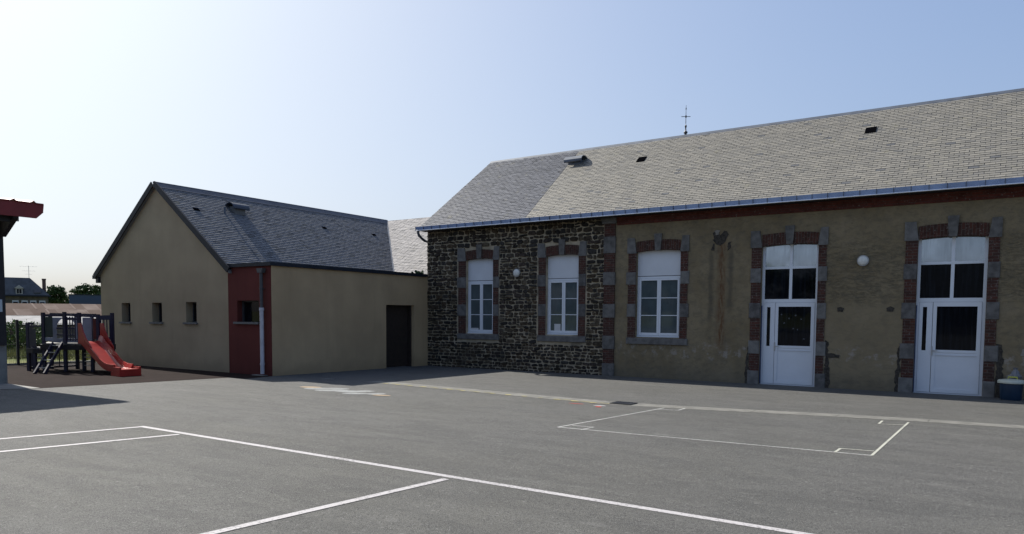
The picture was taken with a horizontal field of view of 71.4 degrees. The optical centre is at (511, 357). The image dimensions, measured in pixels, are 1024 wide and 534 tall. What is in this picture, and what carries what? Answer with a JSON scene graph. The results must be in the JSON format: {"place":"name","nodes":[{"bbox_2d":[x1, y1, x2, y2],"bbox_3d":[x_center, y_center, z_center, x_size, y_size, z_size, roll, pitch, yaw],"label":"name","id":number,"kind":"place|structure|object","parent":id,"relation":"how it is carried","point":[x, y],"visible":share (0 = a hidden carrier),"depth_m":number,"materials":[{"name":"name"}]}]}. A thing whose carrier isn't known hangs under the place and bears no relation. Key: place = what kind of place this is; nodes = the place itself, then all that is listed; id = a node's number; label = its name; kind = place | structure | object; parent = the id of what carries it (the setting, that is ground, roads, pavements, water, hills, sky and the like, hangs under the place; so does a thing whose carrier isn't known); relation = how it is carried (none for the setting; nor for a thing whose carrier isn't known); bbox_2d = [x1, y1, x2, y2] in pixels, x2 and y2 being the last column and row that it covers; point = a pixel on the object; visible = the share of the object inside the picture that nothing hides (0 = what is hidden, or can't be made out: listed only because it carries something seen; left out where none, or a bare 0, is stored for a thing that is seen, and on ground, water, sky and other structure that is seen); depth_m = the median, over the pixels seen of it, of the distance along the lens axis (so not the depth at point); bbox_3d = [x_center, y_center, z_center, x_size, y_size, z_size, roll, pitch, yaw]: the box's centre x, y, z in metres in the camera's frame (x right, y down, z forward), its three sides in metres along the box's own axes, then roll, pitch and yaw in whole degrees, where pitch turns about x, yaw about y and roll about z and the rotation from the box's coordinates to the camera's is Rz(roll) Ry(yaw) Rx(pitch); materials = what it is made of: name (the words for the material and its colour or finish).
{"place":"outdoors","nodes":[
{"label":"outdoors","id":0,"kind":"place"},
{"bbox_2d":[7,340,90,359],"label":"tall grass","id":1,"kind":"structure","parent":0,"point":[11,353],"depth_m":27.56,"materials":[{"name":"green plant"}]},
{"bbox_2d":[7,349,978,391],"bbox_3d":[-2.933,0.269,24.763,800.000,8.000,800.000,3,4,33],"label":"grass field","id":2,"kind":"structure","parent":0,"point":[12,360],"depth_m":25.01,"materials":[{"name":"green plant"}]},
{"bbox_2d":[7,324,25,347],"bbox_3d":[-23.387,-1.071,33.114,3.576,1.365,2.030,3,4,33],"label":"bush","id":3,"kind":"object","parent":2,"relation":"on","point":[13,325],"visible":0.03,"depth_m":33.10,"materials":[{"name":"green plant"}]},
{"bbox_2d":[6,318,40,349],"bbox_3d":[-22.024,-1.039,32.041,2.845,1.479,1.678,3,4,33],"label":"bush","id":4,"kind":"object","parent":2,"relation":"on","point":[22,334],"visible":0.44,"depth_m":31.74,"materials":[{"name":"green plant"}]},
{"bbox_2d":[5,277,50,315],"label":"stone house","id":5,"kind":"structure","parent":2,"relation":"on","point":[23,290],"depth_m":74.91,"materials":[{"name":"stone"}]},
{"bbox_2d":[7,334,48,346],"bbox_3d":[-21.537,-0.772,32.081,2.817,0.924,1.958,1,3,8],"label":"bush","id":6,"kind":"object","parent":2,"relation":"on","point":[38,337],"visible":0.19,"depth_m":31.49,"materials":[{"name":"green plant"}]},
{"bbox_2d":[6,320,95,364],"bbox_3d":[-16.904,-0.338,20.378,0.113,1.504,9.472,3,4,34],"label":"fence","id":7,"kind":"object","parent":2,"relation":"on","point":[16,323],"visible":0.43,"depth_m":22.39,"materials":[{"name":"black metal"}]},
{"bbox_2d":[6,303,101,340],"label":"long barn","id":8,"kind":"structure","parent":2,"relation":"on","point":[24,308],"depth_m":47.03,"materials":[{"name":"stone"}]},
{"bbox_2d":[46,285,67,303],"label":"broadleaf tree","id":9,"kind":"object","parent":2,"relation":"on","point":[58,294],"visible":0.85,"depth_m":81.27,"materials":[{"name":"green plant"}]},
{"bbox_2d":[68,294,100,303],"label":"blue shed","id":10,"kind":"structure","parent":2,"relation":"on","point":[84,299],"depth_m":62.43,"materials":[{"name":"metal"}]},
{"bbox_2d":[68,283,100,294],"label":"broadleaf tree","id":11,"kind":"object","parent":2,"relation":"on","point":[88,289],"visible":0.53,"depth_m":78.77,"materials":[{"name":"green plant"}]},
{"bbox_2d":[92,181,429,372],"bbox_3d":[-6.492,-2.776,27.456,9.202,5.893,14.130,3,4,33],"label":"gabled annex","id":12,"kind":"object","parent":2,"relation":"on","point":[162,271],"visible":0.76,"depth_m":22.53,"materials":[{"name":"beige paint"}]},
{"bbox_2d":[119,303,131,323],"bbox_3d":[-12.536,-1.464,23.314,0.680,0.670,0.320,3,4,33],"label":"window","id":13,"kind":"structure","parent":12,"relation":"in","point":[129,314],"depth_m":23.52,"materials":[{"name":"grey paint"}]},
{"bbox_2d":[149,303,162,323],"bbox_3d":[-11.036,-1.401,22.331,0.690,0.660,0.320,3,4,33],"label":"window","id":14,"kind":"structure","parent":12,"relation":"in","point":[160,304],"depth_m":22.53,"materials":[{"name":"grey paint"}]},
{"bbox_2d":[183,302,197,323],"bbox_3d":[-9.523,-1.342,21.339,0.690,0.660,0.320,3,4,33],"label":"window","id":15,"kind":"structure","parent":12,"relation":"in","point":[194,303],"depth_m":21.52,"materials":[{"name":"grey paint"}]},
{"bbox_2d":[0,362,1023,533],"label":"asphalt yard","id":16,"kind":"structure","parent":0,"point":[916,477],"depth_m":8.16,"materials":[{"name":"grey asphalt"}]},
{"bbox_2d":[0,383,36,388],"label":"concrete slab","id":17,"kind":"structure","parent":16,"relation":"on","point":[7,386],"depth_m":15.59,"materials":[{"name":"grey concrete"}]},
{"bbox_2d":[0,197,43,382],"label":"playground shelter","id":18,"kind":"object","parent":17,"relation":"on","point":[12,210],"visible":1,"depth_m":16.02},
{"bbox_2d":[7,360,90,365],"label":"concrete kerb","id":19,"kind":"structure","parent":16,"relation":"on","point":[8,364],"depth_m":23.31,"materials":[{"name":"grey concrete"}]},
{"bbox_2d":[0,427,136,438],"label":"court end line","id":20,"kind":"object","parent":16,"relation":"on","point":[66,433],"visible":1,"depth_m":9.46,"materials":[{"name":"white paint"}]},
{"bbox_2d":[0,434,179,451],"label":"court inner line","id":21,"kind":"object","parent":16,"relation":"on","point":[87,443],"visible":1,"depth_m":8.73,"materials":[{"name":"white paint"}]},
{"bbox_2d":[7,362,268,387],"bbox_3d":[-11.696,0.415,19.613,9.440,0.054,5.430,3,4,33],"label":"rubber play surface","id":22,"kind":"object","parent":16,"relation":"on","point":[54,377],"visible":0.75,"depth_m":18.72,"materials":[{"name":"brown rubber"}]},
{"bbox_2d":[25,312,140,376],"bbox_3d":[-12.083,-0.420,19.765,4.578,1.710,2.051,3,4,33],"label":"play structure","id":23,"kind":"object","parent":22,"relation":"on","point":[102,352],"visible":1,"depth_m":20.03,"materials":[{"name":"blue paint"}]},
{"bbox_2d":[201,478,448,533],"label":"court centre line","id":24,"kind":"object","parent":16,"relation":"on","point":[312,509],"visible":1,"depth_m":5.86,"materials":[{"name":"white paint"}]},
{"bbox_2d":[227,262,427,375],"bbox_3d":[-5.518,-1.134,22.384,1.944,3.270,6.680,3,4,33],"label":"flat roofed link","id":25,"kind":"object","parent":16,"relation":"on","point":[290,319],"visible":0.94,"depth_m":20.72,"materials":[{"name":"beige paint"}]},
{"bbox_2d":[233,301,259,323],"bbox_3d":[-7.313,-1.273,19.860,1.090,0.655,0.290,3,4,33],"label":"window","id":26,"kind":"structure","parent":25,"relation":"in","point":[250,309],"depth_m":20.01,"materials":[{"name":"black glass"}]},
{"bbox_2d":[386,305,411,366],"bbox_3d":[-3.876,-0.719,23.675,0.220,2.070,1.360,3,4,33],"label":"door","id":27,"kind":"structure","parent":25,"relation":"in","point":[398,317],"depth_m":23.86,"materials":[{"name":"metal"}]},
{"bbox_2d":[303,388,384,394],"bbox_3d":[-3.644,0.718,15.550,2.327,0.010,0.887,3,4,33],"label":"painted caterpillar body","id":28,"kind":"object","parent":16,"relation":"on","point":[330,389],"visible":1,"depth_m":15.57,"materials":[{"name":"white paint"}]},
{"bbox_2d":[302,386,389,395],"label":"painted caterpillar ends","id":29,"kind":"object","parent":16,"relation":"on","point":[321,387],"visible":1,"depth_m":16.20,"materials":[{"name":"white paint"}]},
{"bbox_2d":[138,426,811,533],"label":"court side line","id":30,"kind":"object","parent":16,"relation":"on","point":[633,506],"visible":1,"depth_m":6.66,"materials":[{"name":"white paint"}]},
{"bbox_2d":[371,381,1023,427],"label":"concrete channel","id":31,"kind":"object","parent":16,"relation":"on","point":[738,410],"visible":1,"depth_m":13.01,"materials":[{"name":"grey concrete"}]},
{"bbox_2d":[385,383,608,403],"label":"yellow track marks","id":32,"kind":"object","parent":31,"relation":"on","point":[488,392],"visible":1,"depth_m":15.51,"materials":[{"name":"paint"}]},
{"bbox_2d":[610,401,636,404],"bbox_3d":[2.152,0.874,13.738,0.420,0.024,0.360,3,4,33],"label":"drain grate","id":33,"kind":"object","parent":31,"relation":"on","point":[623,403],"visible":1,"depth_m":13.70,"materials":[{"name":"black metal"}]},
{"bbox_2d":[560,408,871,455],"bbox_3d":[3.309,1.044,10.809,4.167,0.034,3.318,3,4,33],"label":"rectangle line","id":34,"kind":"object","parent":16,"relation":"on","point":[685,438],"visible":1,"depth_m":9.88,"materials":[{"name":"white paint"}]},
{"bbox_2d":[415,88,1023,398],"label":"school building","id":35,"kind":"structure","parent":16,"relation":"on","point":[731,255],"depth_m":18.82,"materials":[{"name":"stone"}]},
{"bbox_2d":[457,244,499,339],"bbox_3d":[-1.078,-2.166,23.499,1.704,3.105,0.250,3,4,33],"label":"window","id":36,"kind":"structure","parent":35,"relation":"in","point":[483,264],"depth_m":23.52,"materials":[{"name":"white plastic"}]},
{"bbox_2d":[513,269,520,276],"bbox_3d":[0.141,-2.695,22.529,0.260,0.260,0.083,3,4,33],"label":"wall lamp","id":37,"kind":"object","parent":35,"relation":"attached to","point":[516,272],"visible":1,"depth_m":22.50,"materials":[{"name":"white glass"}]},
{"bbox_2d":[537,239,586,342],"bbox_3d":[1.547,-2.047,21.779,1.699,3.105,0.250,3,4,33],"label":"window","id":38,"kind":"structure","parent":35,"relation":"in","point":[566,263],"depth_m":21.80,"materials":[{"name":"white plastic"}]},
{"bbox_2d":[626,233,689,345],"bbox_3d":[4.115,-1.931,20.097,1.866,3.105,0.250,3,4,33],"label":"window","id":39,"kind":"structure","parent":35,"relation":"in","point":[663,273],"depth_m":20.10,"materials":[{"name":"white plastic"}]},
{"bbox_2d":[681,108,690,134],"bbox_3d":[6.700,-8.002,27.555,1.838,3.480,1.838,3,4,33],"label":"roof cross","id":40,"kind":"object","parent":35,"relation":"on","point":[685,131],"visible":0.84,"depth_m":27.47,"materials":[{"name":"metal"}]},
{"bbox_2d":[747,225,828,387],"bbox_3d":[7.053,-1.299,18.218,1.905,4.105,0.280,3,4,33],"label":"door","id":41,"kind":"structure","parent":35,"relation":"in","point":[794,277],"depth_m":18.24,"materials":[{"name":"white plastic"}]},
{"bbox_2d":[857,255,868,265],"bbox_3d":[8.425,-2.339,17.101,0.260,0.260,0.083,3,4,33],"label":"wall lamp","id":42,"kind":"object","parent":35,"relation":"attached to","point":[862,260],"visible":1,"depth_m":17.07,"materials":[{"name":"white glass"}]},
{"bbox_2d":[898,215,1002,397],"bbox_3d":[9.997,-1.166,16.290,1.925,4.105,0.280,3,4,33],"label":"door","id":43,"kind":"structure","parent":35,"relation":"in","point":[954,258],"depth_m":16.30,"materials":[{"name":"white plastic"}]},
{"bbox_2d":[871,422,909,454],"bbox_3d":[5.376,1.106,10.055,0.032,0.036,3.652,3,4,35],"label":"rectangle line","id":44,"kind":"object","parent":16,"relation":"on","point":[888,440],"visible":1,"depth_m":9.77,"materials":[{"name":"white paint"}]},
{"bbox_2d":[997,376,1023,400],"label":"litter bin","id":45,"kind":"object","parent":16,"relation":"on","point":[1011,389],"visible":1,"depth_m":15.20,"materials":[{"name":"blue plastic"}]},
{"bbox_2d":[1006,367,1022,378],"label":"plastic bag","id":46,"kind":"object","parent":45,"relation":"on","point":[1015,372],"visible":1,"depth_m":15.37,"materials":[{"name":"white plastic"}]},
{"bbox_2d":[0,0,1023,294],"label":"sky","id":47,"kind":"structure","parent":0,"point":[380,109],"materials":[{"name":"blue"}]}
]}

